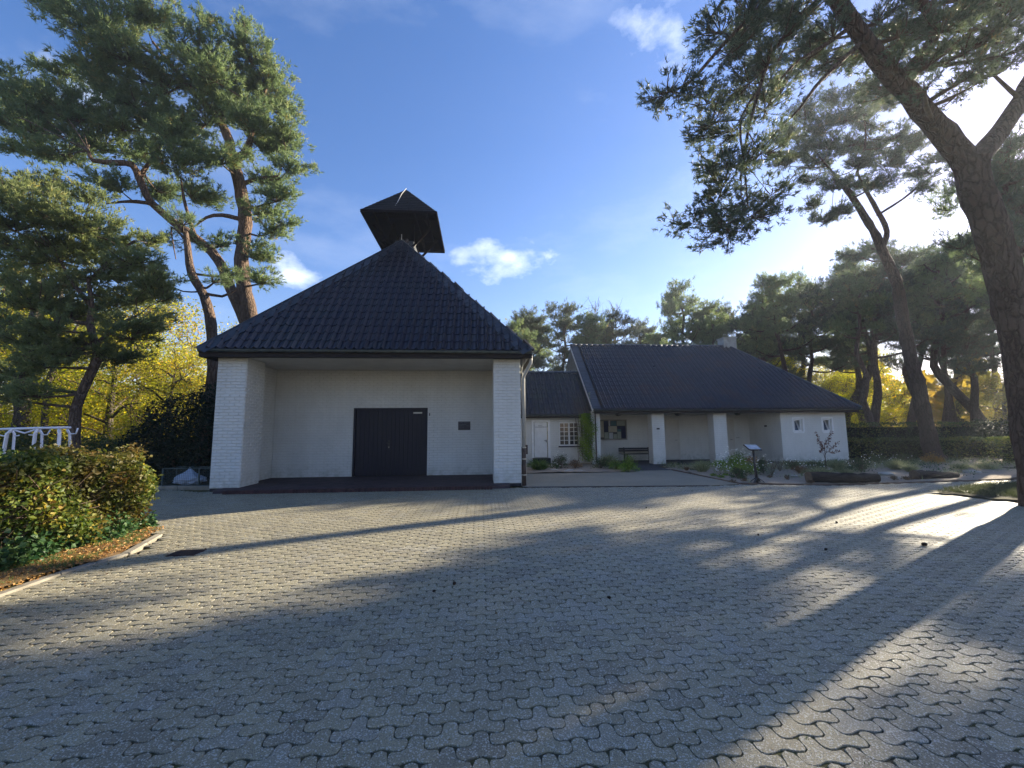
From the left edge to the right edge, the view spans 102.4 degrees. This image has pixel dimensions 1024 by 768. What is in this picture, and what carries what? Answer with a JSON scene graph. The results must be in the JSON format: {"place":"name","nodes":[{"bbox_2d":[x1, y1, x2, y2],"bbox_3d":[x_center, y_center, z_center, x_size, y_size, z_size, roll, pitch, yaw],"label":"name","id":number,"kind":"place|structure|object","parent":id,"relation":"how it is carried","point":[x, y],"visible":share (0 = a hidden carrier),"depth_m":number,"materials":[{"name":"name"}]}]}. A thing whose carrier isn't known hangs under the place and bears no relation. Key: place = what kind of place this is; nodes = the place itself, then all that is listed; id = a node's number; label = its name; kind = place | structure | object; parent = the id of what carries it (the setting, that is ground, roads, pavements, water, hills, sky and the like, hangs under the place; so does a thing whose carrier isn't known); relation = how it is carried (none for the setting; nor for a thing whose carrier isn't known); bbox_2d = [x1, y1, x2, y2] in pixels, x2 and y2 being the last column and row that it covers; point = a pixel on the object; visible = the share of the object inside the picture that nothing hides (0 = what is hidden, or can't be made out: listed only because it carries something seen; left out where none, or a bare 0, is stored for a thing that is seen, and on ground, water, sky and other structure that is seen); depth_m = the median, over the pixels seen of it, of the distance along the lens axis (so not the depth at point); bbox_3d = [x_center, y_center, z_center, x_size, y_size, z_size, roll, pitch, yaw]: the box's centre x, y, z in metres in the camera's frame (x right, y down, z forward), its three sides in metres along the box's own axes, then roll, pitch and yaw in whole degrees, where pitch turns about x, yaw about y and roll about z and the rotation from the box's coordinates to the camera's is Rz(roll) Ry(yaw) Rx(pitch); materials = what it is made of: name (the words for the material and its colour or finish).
{"place":"outdoors","nodes":[
{"label":"outdoors","id":0,"kind":"place"},
{"bbox_2d":[0,436,1016,590],"bbox_3d":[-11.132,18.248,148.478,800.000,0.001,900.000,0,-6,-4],"label":"forest floor","id":1,"kind":"structure","parent":0,"point":[27,580],"depth_m":12.70,"materials":[{"name":"brown soil"}]},
{"bbox_2d":[0,305,63,444],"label":"autumn tree","id":2,"kind":"object","parent":1,"relation":"on","point":[4,423],"visible":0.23,"depth_m":17.99,"materials":[{"name":"yellow plant"}]},
{"bbox_2d":[0,430,67,453],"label":"shrub","id":3,"kind":"object","parent":1,"relation":"on","point":[24,441],"visible":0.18,"depth_m":15.42,"materials":[{"name":"green plant"}]},
{"bbox_2d":[7,242,71,451],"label":"bare tree","id":4,"kind":"object","parent":1,"relation":"on","point":[18,416],"visible":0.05,"depth_m":17.32,"materials":[{"name":"brown plant"}]},
{"bbox_2d":[40,276,78,446],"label":"bare tree","id":5,"kind":"object","parent":1,"relation":"on","point":[49,377],"visible":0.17,"depth_m":17.52,"materials":[{"name":"brown plant"}]},
{"bbox_2d":[0,297,128,441],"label":"autumn tree","id":6,"kind":"object","parent":1,"relation":"on","point":[41,377],"visible":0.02,"depth_m":26.65,"materials":[{"name":"yellow plant"}]},
{"bbox_2d":[0,293,141,447],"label":"autumn tree","id":7,"kind":"object","parent":1,"relation":"on","point":[72,385],"visible":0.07,"depth_m":22.97,"materials":[{"name":"yellow plant"}]},
{"bbox_2d":[0,526,160,586],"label":"leafy verge","id":8,"kind":"structure","parent":1,"relation":"on","point":[31,568],"depth_m":4.94,"materials":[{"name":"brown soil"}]},
{"bbox_2d":[0,499,159,571],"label":"ivy","id":9,"kind":"object","parent":8,"relation":"on","point":[10,555],"visible":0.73,"depth_m":5.19,"materials":[{"name":"green plant"}]},
{"bbox_2d":[0,534,162,596],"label":"verge kerb","id":10,"kind":"structure","parent":1,"relation":"on","point":[139,546],"depth_m":4.76,"materials":[{"name":"concrete"}]},
{"bbox_2d":[0,392,163,549],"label":"hedge","id":11,"kind":"object","parent":1,"relation":"on","point":[54,498],"visible":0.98,"depth_m":5.58,"materials":[{"name":"green plant"}]},
{"bbox_2d":[50,433,132,453],"bbox_3d":[-14.505,2.503,14.266,2.944,1.573,2.136,0,-6,-4],"label":"shrub","id":12,"kind":"object","parent":1,"relation":"on","point":[101,444],"visible":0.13,"depth_m":14.18,"materials":[{"name":"green plant"}]},
{"bbox_2d":[0,158,195,479],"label":"pine tree","id":13,"kind":"object","parent":1,"relation":"on","point":[49,253],"visible":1,"depth_m":12.02,"materials":[{"name":"green plant"}]},
{"bbox_2d":[0,313,205,445],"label":"autumn tree","id":14,"kind":"object","parent":1,"relation":"on","point":[58,412],"visible":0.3,"depth_m":18.74,"materials":[{"name":"yellow plant"}]},
{"bbox_2d":[53,284,224,454],"bbox_3d":[-21.392,-0.513,24.575,9.279,11.045,9.879,-1,-6,8],"label":"autumn tree","id":15,"kind":"object","parent":1,"relation":"on","point":[180,314],"visible":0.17,"depth_m":24.38,"materials":[{"name":"yellow plant"}]},
{"bbox_2d":[79,336,206,456],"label":"autumn tree","id":16,"kind":"object","parent":1,"relation":"on","point":[174,385],"visible":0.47,"depth_m":18.15,"materials":[{"name":"yellow plant"}]},
{"bbox_2d":[112,258,183,425],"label":"pine tree","id":17,"kind":"object","parent":1,"relation":"on","point":[182,300],"visible":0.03,"depth_m":38.95,"materials":[{"name":"green plant"}]},
{"bbox_2d":[0,0,324,323],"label":"pine tree","id":18,"kind":"object","parent":1,"relation":"on","point":[215,86],"visible":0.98,"depth_m":17.66,"materials":[{"name":"green plant"}]},
{"bbox_2d":[109,381,216,483],"bbox_3d":[-10.609,1.514,13.764,4.566,3.421,3.222,-2,-7,17],"label":"evergreen bush","id":19,"kind":"object","parent":1,"relation":"on","point":[203,415],"visible":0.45,"depth_m":13.06,"materials":[{"name":"green plant"}]},
{"bbox_2d":[155,486,209,489],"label":"terrace kerb","id":20,"kind":"structure","parent":1,"relation":"on","point":[183,487],"depth_m":11.45,"materials":[{"name":"concrete"}]},
{"bbox_2d":[161,466,210,485],"bbox_3d":[-9.373,2.727,12.185,1.465,0.532,0.585,0,-6,-4],"label":"wire basket","id":21,"kind":"object","parent":1,"relation":"on","point":[178,473],"visible":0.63,"depth_m":11.92,"materials":[{"name":"grey metal"}]},
{"bbox_2d":[172,469,206,484],"bbox_3d":[-9.509,2.727,12.156,0.978,0.535,0.475,0,-6,-4],"label":"rubbish bag","id":22,"kind":"object","parent":21,"relation":"in","point":[184,477],"visible":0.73,"depth_m":12.05,"materials":[{"name":"plastic"}]},
{"bbox_2d":[137,197,248,468],"bbox_3d":[-11.881,-1.728,15.346,3.405,10.247,2.953,4,-8,-37],"label":"pine tree","id":23,"kind":"object","parent":1,"relation":"on","point":[208,309],"visible":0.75,"depth_m":15.21,"materials":[{"name":"green plant"}]},
{"bbox_2d":[196,238,534,494],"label":"chapel","id":24,"kind":"structure","parent":1,"relation":"on","point":[382,370],"depth_m":12.75,"materials":[{"name":"white paint"}]},
{"bbox_2d":[352,408,427,475],"bbox_3d":[-4.016,1.907,13.637,2.406,2.218,0.150,0,-6,-4],"label":"door","id":25,"kind":"structure","parent":24,"relation":"in","point":[386,441],"depth_m":13.63,"materials":[{"name":"blue paint"}]},
{"bbox_2d":[360,188,444,256],"bbox_3d":[-4.283,-6.385,16.817,2.791,3.389,3.446,0,-6,-4],"label":"bell canopy","id":26,"kind":"object","parent":24,"relation":"on","point":[405,214],"visible":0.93,"depth_m":16.37,"materials":[{"name":"black metal"}]},
{"bbox_2d":[1,352,1006,445],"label":"distant woodland","id":27,"kind":"object","parent":1,"relation":"on","point":[936,397],"visible":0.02,"depth_m":43.43,"materials":[{"name":"yellow plant"}]},
{"bbox_2d":[0,487,1022,766],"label":"fallen leaves","id":28,"kind":"object","parent":1,"relation":"on","point":[96,551],"depth_m":5.00,"materials":[{"name":"brown plant"}]},
{"bbox_2d":[504,317,541,369],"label":"pine tree","id":29,"kind":"object","parent":1,"relation":"on","point":[514,327],"visible":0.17,"depth_m":26.66,"materials":[{"name":"green plant"}]},
{"bbox_2d":[510,304,552,370],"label":"pine tree","id":30,"kind":"object","parent":1,"relation":"on","point":[532,320],"visible":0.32,"depth_m":29.93,"materials":[{"name":"green plant"}]},
{"bbox_2d":[522,323,555,370],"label":"pine tree","id":31,"kind":"object","parent":1,"relation":"on","point":[543,352],"visible":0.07,"depth_m":39.09,"materials":[{"name":"green plant"}]},
{"bbox_2d":[520,370,588,464],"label":"link building","id":32,"kind":"structure","parent":1,"relation":"on","point":[550,401],"depth_m":18.63,"materials":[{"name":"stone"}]},
{"bbox_2d":[531,420,550,457],"bbox_3d":[1.299,2.458,18.525,0.840,1.700,0.130,0,-6,-4],"label":"door","id":33,"kind":"structure","parent":32,"relation":"in","point":[539,427],"depth_m":18.52,"materials":[{"name":"white paint"}]},
{"bbox_2d":[559,422,579,446],"bbox_3d":[2.584,2.284,18.630,1.000,1.130,0.150,0,-6,-4],"label":"window","id":34,"kind":"structure","parent":32,"relation":"in","point":[567,430],"depth_m":18.67,"materials":[{"name":"white paint"}]},
{"bbox_2d":[533,298,583,370],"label":"pine tree","id":35,"kind":"object","parent":1,"relation":"on","point":[564,324],"visible":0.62,"depth_m":34.57,"materials":[{"name":"green plant"}]},
{"bbox_2d":[521,463,635,472],"bbox_3d":[2.144,3.364,16.604,4.480,0.054,3.640,0,-6,-4],"label":"planting bed","id":36,"kind":"object","parent":1,"relation":"on","point":[585,467],"visible":0.41,"depth_m":15.65,"materials":[{"name":"soil"}]},
{"bbox_2d":[526,458,552,469],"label":"shrub","id":37,"kind":"object","parent":36,"relation":"on","point":[538,465],"visible":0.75,"depth_m":15.69,"materials":[{"name":"green plant"}]},
{"bbox_2d":[550,450,569,468],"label":"garden shrub","id":38,"kind":"object","parent":36,"relation":"on","point":[559,465],"visible":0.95,"depth_m":16.39,"materials":[{"name":"green plant"}]},
{"bbox_2d":[621,455,641,471],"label":"garden shrub","id":39,"kind":"object","parent":36,"relation":"on","point":[625,464],"visible":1,"depth_m":15.12,"materials":[{"name":"green plant"}]},
{"bbox_2d":[566,308,611,358],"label":"pine tree","id":40,"kind":"object","parent":1,"relation":"on","point":[588,320],"visible":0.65,"depth_m":32.04,"materials":[{"name":"green plant"}]},
{"bbox_2d":[597,306,636,343],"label":"pine tree","id":41,"kind":"object","parent":1,"relation":"on","point":[612,336],"visible":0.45,"depth_m":35.64,"materials":[{"name":"green plant"}]},
{"bbox_2d":[521,470,736,486],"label":"forecourt","id":42,"kind":"structure","parent":1,"relation":"on","point":[655,478],"depth_m":12.79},
{"bbox_2d":[621,316,657,343],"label":"pine tree","id":43,"kind":"object","parent":1,"relation":"on","point":[640,329],"visible":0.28,"depth_m":49.49,"materials":[{"name":"green plant"}]},
{"bbox_2d":[642,328,692,344],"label":"pine tree","id":44,"kind":"object","parent":1,"relation":"on","point":[656,338],"visible":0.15,"depth_m":45.28,"materials":[{"name":"green plant"}]},
{"bbox_2d":[656,278,726,344],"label":"pine tree","id":45,"kind":"object","parent":1,"relation":"on","point":[673,304],"visible":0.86,"depth_m":37.27,"materials":[{"name":"green plant"}]},
{"bbox_2d":[560,337,862,463],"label":"white wing","id":46,"kind":"structure","parent":1,"relation":"on","point":[646,391],"depth_m":19.66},
{"bbox_2d":[572,392,598,461],"bbox_3d":[3.107,1.869,18.293,1.433,3.185,1.353,3,-7,-28],"label":"climbing plant","id":47,"kind":"object","parent":46,"relation":"attached to","point":[588,429],"visible":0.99,"depth_m":17.93,"materials":[{"name":"green plant"}]},
{"bbox_2d":[600,420,626,439],"bbox_3d":[4.996,2.269,20.437,1.420,1.000,0.110,0,-6,-4],"label":"notice board","id":48,"kind":"object","parent":46,"relation":"attached to","point":[613,429],"visible":0.87,"depth_m":20.41,"materials":[{"name":"multicoloured paper"}]},
{"bbox_2d":[664,420,680,459],"bbox_3d":[7.920,2.795,20.627,0.980,1.990,0.069,0,-6,-4],"label":"door","id":49,"kind":"structure","parent":46,"relation":"in","point":[672,434],"depth_m":20.62,"materials":[{"name":"beige paint"}]},
{"bbox_2d":[726,419,735,457],"bbox_3d":[10.819,2.793,20.820,0.930,1.990,0.119,0,-6,-4],"label":"door","id":50,"kind":"structure","parent":46,"relation":"in","point":[730,422],"depth_m":20.86,"materials":[{"name":"beige paint"}]},
{"bbox_2d":[792,417,804,432],"bbox_3d":[13.105,1.904,19.013,0.580,0.720,0.340,0,-6,-4],"label":"window","id":51,"kind":"structure","parent":46,"relation":"in","point":[794,422],"depth_m":18.90,"materials":[{"name":"glass"}]},
{"bbox_2d":[692,301,747,343],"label":"pine tree","id":52,"kind":"object","parent":1,"relation":"on","point":[727,309],"visible":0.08,"depth_m":40.32,"materials":[{"name":"green plant"}]},
{"bbox_2d":[690,296,751,349],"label":"pine tree","id":53,"kind":"object","parent":1,"relation":"on","point":[704,321],"visible":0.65,"depth_m":35.44,"materials":[{"name":"green plant"}]},
{"bbox_2d":[736,309,788,361],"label":"pine tree","id":54,"kind":"object","parent":1,"relation":"on","point":[759,340],"visible":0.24,"depth_m":34.37,"materials":[{"name":"green plant"}]},
{"bbox_2d":[724,297,806,377],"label":"pine tree","id":55,"kind":"object","parent":1,"relation":"on","point":[732,325],"visible":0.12,"depth_m":34.76,"materials":[{"name":"green plant"}]},
{"bbox_2d":[732,270,822,371],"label":"pine tree","id":56,"kind":"object","parent":1,"relation":"on","point":[771,290],"visible":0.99,"depth_m":31.21,"materials":[{"name":"green plant"}]},
{"bbox_2d":[767,265,834,379],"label":"pine tree","id":57,"kind":"object","parent":1,"relation":"on","point":[801,279],"visible":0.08,"depth_m":37.55,"materials":[{"name":"green plant"}]},
{"bbox_2d":[767,274,867,382],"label":"pine tree","id":58,"kind":"object","parent":1,"relation":"on","point":[816,316],"visible":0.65,"depth_m":31.70,"materials":[{"name":"green plant"}]},
{"bbox_2d":[635,0,1023,506],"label":"pine tree","id":59,"kind":"object","parent":1,"relation":"on","point":[978,193],"visible":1,"depth_m":7.80,"materials":[{"name":"green plant"}]},
{"bbox_2d":[664,459,1016,484],"bbox_3d":[14.571,3.155,15.355,17.287,0.099,6.743,1,-6,-9],"label":"sandy garden bed","id":60,"kind":"object","parent":1,"relation":"on","point":[991,474],"visible":0.29,"depth_m":13.79,"materials":[{"name":"beige sand"}]},
{"bbox_2d":[686,460,721,471],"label":"grass tuft","id":61,"kind":"object","parent":60,"relation":"on","point":[700,466],"visible":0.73,"depth_m":14.52,"materials":[{"name":"green plant"}]},
{"bbox_2d":[712,446,766,473],"bbox_3d":[7.833,2.634,14.393,1.640,0.939,1.591,0,-6,-4],"label":"daisy bush","id":62,"kind":"object","parent":60,"relation":"on","point":[736,462],"visible":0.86,"depth_m":14.26,"materials":[{"name":"green plant"}]},
{"bbox_2d":[743,444,763,482],"bbox_3d":[6.922,2.275,11.767,0.475,1.092,0.265,0,-6,-7],"label":"information stand","id":63,"kind":"object","parent":60,"relation":"on","point":[753,448],"visible":0.91,"depth_m":11.74,"materials":[{"name":"black metal"}]},
{"bbox_2d":[814,431,840,467],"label":"sapling","id":64,"kind":"object","parent":60,"relation":"on","point":[823,447],"visible":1,"depth_m":14.75,"materials":[{"name":"brown plant"}]},
{"bbox_2d":[657,458,1014,477],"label":"herbs","id":65,"kind":"object","parent":60,"relation":"on","point":[966,459],"visible":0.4,"depth_m":16.39,"materials":[{"name":"green plant"}]},
{"bbox_2d":[661,457,1015,482],"bbox_3d":[13.604,3.139,15.271,14.713,0.500,6.554,0,-6,-4],"label":"ground cover","id":66,"kind":"object","parent":60,"relation":"on","point":[873,466],"visible":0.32,"depth_m":16.36,"materials":[{"name":"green plant"}]},
{"bbox_2d":[804,472,880,482],"bbox_3d":[9.446,2.662,11.761,1.938,0.329,0.341,-1,-6,2],"label":"log","id":67,"kind":"object","parent":60,"relation":"on","point":[832,477],"visible":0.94,"depth_m":11.64,"materials":[{"name":"brown wood"}]},
{"bbox_2d":[844,456,875,471],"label":"garden shrub","id":68,"kind":"object","parent":60,"relation":"on","point":[860,465],"visible":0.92,"depth_m":14.28,"materials":[{"name":"green plant"}]},
{"bbox_2d":[909,470,959,478],"bbox_3d":[12.828,2.729,12.465,1.806,0.300,0.287,1,-7,-14],"label":"log","id":69,"kind":"object","parent":60,"relation":"on","point":[927,474],"visible":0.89,"depth_m":12.31,"materials":[{"name":"brown wood"}]},
{"bbox_2d":[814,322,868,396],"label":"pine tree","id":70,"kind":"object","parent":1,"relation":"on","point":[825,350],"visible":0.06,"depth_m":40.13,"materials":[{"name":"green plant"}]},
{"bbox_2d":[671,469,1016,484],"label":"garden kerb","id":71,"kind":"structure","parent":1,"relation":"on","point":[738,483],"depth_m":11.44,"materials":[{"name":"grey concrete"}]},
{"bbox_2d":[808,277,892,426],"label":"pine tree","id":72,"kind":"object","parent":1,"relation":"on","point":[857,372],"visible":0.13,"depth_m":32.57,"materials":[{"name":"green plant"}]},
{"bbox_2d":[811,266,892,426],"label":"pine tree","id":73,"kind":"object","parent":1,"relation":"on","point":[853,304],"visible":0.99,"depth_m":27.87,"materials":[{"name":"green plant"}]},
{"bbox_2d":[763,74,947,459],"bbox_3d":[18.367,-6.428,20.199,12.306,20.567,4.293,0,-6,-4],"label":"pine tree","id":74,"kind":"object","parent":1,"relation":"on","point":[908,145],"visible":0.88,"depth_m":20.04,"materials":[{"name":"green plant"}]},
{"bbox_2d":[814,370,898,426],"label":"autumn tree","id":75,"kind":"object","parent":1,"relation":"on","point":[834,381],"visible":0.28,"depth_m":34.79,"materials":[{"name":"yellow plant"}]},
{"bbox_2d":[817,244,925,427],"bbox_3d":[27.315,-3.137,31.334,5.851,16.135,7.434,-6,-8,39],"label":"pine tree","id":76,"kind":"object","parent":1,"relation":"on","point":[856,394],"visible":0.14,"depth_m":31.49,"materials":[{"name":"green plant"}]},
{"bbox_2d":[820,345,927,426],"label":"autumn tree","id":77,"kind":"object","parent":1,"relation":"on","point":[890,388],"visible":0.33,"depth_m":39.03,"materials":[{"name":"yellow plant"}]},
{"bbox_2d":[822,237,962,426],"bbox_3d":[25.906,-3.026,28.925,5.990,15.458,7.661,4,-8,-35],"label":"pine tree","id":78,"kind":"object","parent":1,"relation":"on","point":[902,258],"visible":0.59,"depth_m":28.66,"materials":[{"name":"green plant"}]},
{"bbox_2d":[884,268,941,426],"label":"pine tree","id":79,"kind":"object","parent":1,"relation":"on","point":[911,416],"visible":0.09,"depth_m":31.45,"materials":[{"name":"green plant"}]},
{"bbox_2d":[878,261,960,370],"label":"pine tree","id":80,"kind":"object","parent":1,"relation":"on","point":[892,362],"visible":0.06,"depth_m":37.27,"materials":[{"name":"green plant"}]},
{"bbox_2d":[847,435,1006,458],"bbox_3d":[22.192,3.112,20.356,12.790,1.122,1.064,0,-6,-2],"label":"clipped hedge","id":81,"kind":"object","parent":1,"relation":"on","point":[961,447],"visible":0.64,"depth_m":20.00,"materials":[{"name":"green plant"}]},
{"bbox_2d":[846,421,1008,440],"bbox_3d":[27.024,3.307,26.097,22.327,1.939,1.588,0,-6,-3],"label":"clipped hedge","id":82,"kind":"object","parent":1,"relation":"on","point":[903,431],"visible":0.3,"depth_m":25.57,"materials":[{"name":"green plant"}]},
{"bbox_2d":[879,269,1001,422],"bbox_3d":[31.652,-1.873,29.434,8.289,13.082,6.105,-6,-8,41],"label":"pine tree","id":83,"kind":"object","parent":1,"relation":"on","point":[965,340],"visible":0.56,"depth_m":28.55,"materials":[{"name":"green plant"}]},
{"bbox_2d":[902,232,989,420],"bbox_3d":[31.202,-3.149,30.373,6.105,15.878,7.757,-1,-6,9],"label":"pine tree","id":84,"kind":"object","parent":1,"relation":"on","point":[942,261],"visible":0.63,"depth_m":29.56,"materials":[{"name":"green plant"}]},
{"bbox_2d":[905,261,998,426],"bbox_3d":[33.389,-2.787,31.513,4.901,15.437,6.268,2,-7,-22],"label":"pine tree","id":85,"kind":"object","parent":1,"relation":"on","point":[947,409],"visible":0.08,"depth_m":31.48,"materials":[{"name":"green plant"}]},
{"bbox_2d":[925,304,999,424],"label":"pine tree","id":86,"kind":"object","parent":1,"relation":"on","point":[955,383],"visible":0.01,"depth_m":41.62,"materials":[{"name":"green plant"}]},
{"bbox_2d":[915,135,1023,303],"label":"pine tree","id":87,"kind":"object","parent":1,"relation":"on","point":[946,193],"visible":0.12,"depth_m":21.53,"materials":[{"name":"green plant"}]},
{"bbox_2d":[936,369,1007,421],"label":"autumn tree","id":88,"kind":"object","parent":1,"relation":"on","point":[1000,396],"visible":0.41,"depth_m":33.14,"materials":[{"name":"yellow plant"}]},
{"bbox_2d":[929,113,1023,280],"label":"pine tree","id":89,"kind":"object","parent":1,"relation":"on","point":[1014,205],"visible":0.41,"depth_m":16.42,"materials":[{"name":"green plant"}]},
{"bbox_2d":[955,259,1000,359],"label":"pine tree","id":90,"kind":"object","parent":1,"relation":"on","point":[988,350],"visible":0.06,"depth_m":36.47,"materials":[{"name":"green plant"}]},
{"bbox_2d":[952,417,1008,439],"bbox_3d":[25.910,2.818,22.299,3.402,2.099,2.550,0,-6,-4],"label":"dark shrub","id":91,"kind":"object","parent":1,"relation":"on","point":[988,424],"visible":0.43,"depth_m":22.25,"materials":[{"name":"green plant"}]},
{"bbox_2d":[984,436,1014,462],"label":"clipped hedge","id":92,"kind":"object","parent":1,"relation":"on","point":[1006,449],"visible":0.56,"depth_m":17.27,"materials":[{"name":"green plant"}]},
{"bbox_2d":[0,480,1023,767],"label":"paving","id":93,"kind":"structure","parent":0,"point":[686,664],"depth_m":3.13,"materials":[{"name":"stone"}]},
{"bbox_2d":[0,426,78,506],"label":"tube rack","id":94,"kind":"object","parent":93,"relation":"on","point":[36,430],"visible":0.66,"depth_m":8.25,"materials":[{"name":"white metal"}]},
{"bbox_2d":[166,549,206,556],"bbox_3d":[-4.219,2.187,5.342,0.340,0.015,0.260,0,-6,-4],"label":"manhole cover","id":95,"kind":"object","parent":93,"relation":"on","point":[193,552],"visible":1,"depth_m":5.32,"materials":[{"name":"black metal"}]},
{"bbox_2d":[0,490,996,739],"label":"scattered leaves","id":96,"kind":"object","parent":93,"relation":"on","point":[356,556],"visible":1,"depth_m":4.30,"materials":[{"name":"brown plant"}]},
{"bbox_2d":[524,485,708,487],"bbox_3d":[2.828,2.776,11.162,5.006,0.018,0.130,0,-6,0],"label":"drainage channel","id":97,"kind":"object","parent":93,"relation":"on","point":[617,486],"visible":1,"depth_m":11.12,"materials":[{"name":"black metal"}]},
{"bbox_2d":[927,486,1017,499],"bbox_3d":[13.020,2.491,9.576,6.400,0.088,2.800,0,-6,-4],"label":"kerb","id":98,"kind":"object","parent":93,"relation":"on","point":[989,496],"depth_m":9.07,"materials":[{"name":"grey concrete"}]},
{"bbox_2d":[937,479,1017,497],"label":"island grass","id":99,"kind":"structure","parent":98,"relation":"on","point":[1003,488],"depth_m":9.63,"materials":[{"name":"green plant"}]},
{"bbox_2d":[0,0,1023,424],"label":"sky","id":100,"kind":"structure","parent":0,"point":[519,123],"materials":[{"name":"blue"}]},
{"bbox_2d":[619,459,784,470],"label":"porch path","id":101,"kind":"structure","parent":0,"point":[644,464],"depth_m":18.50,"materials":[{"name":"grey concrete"}]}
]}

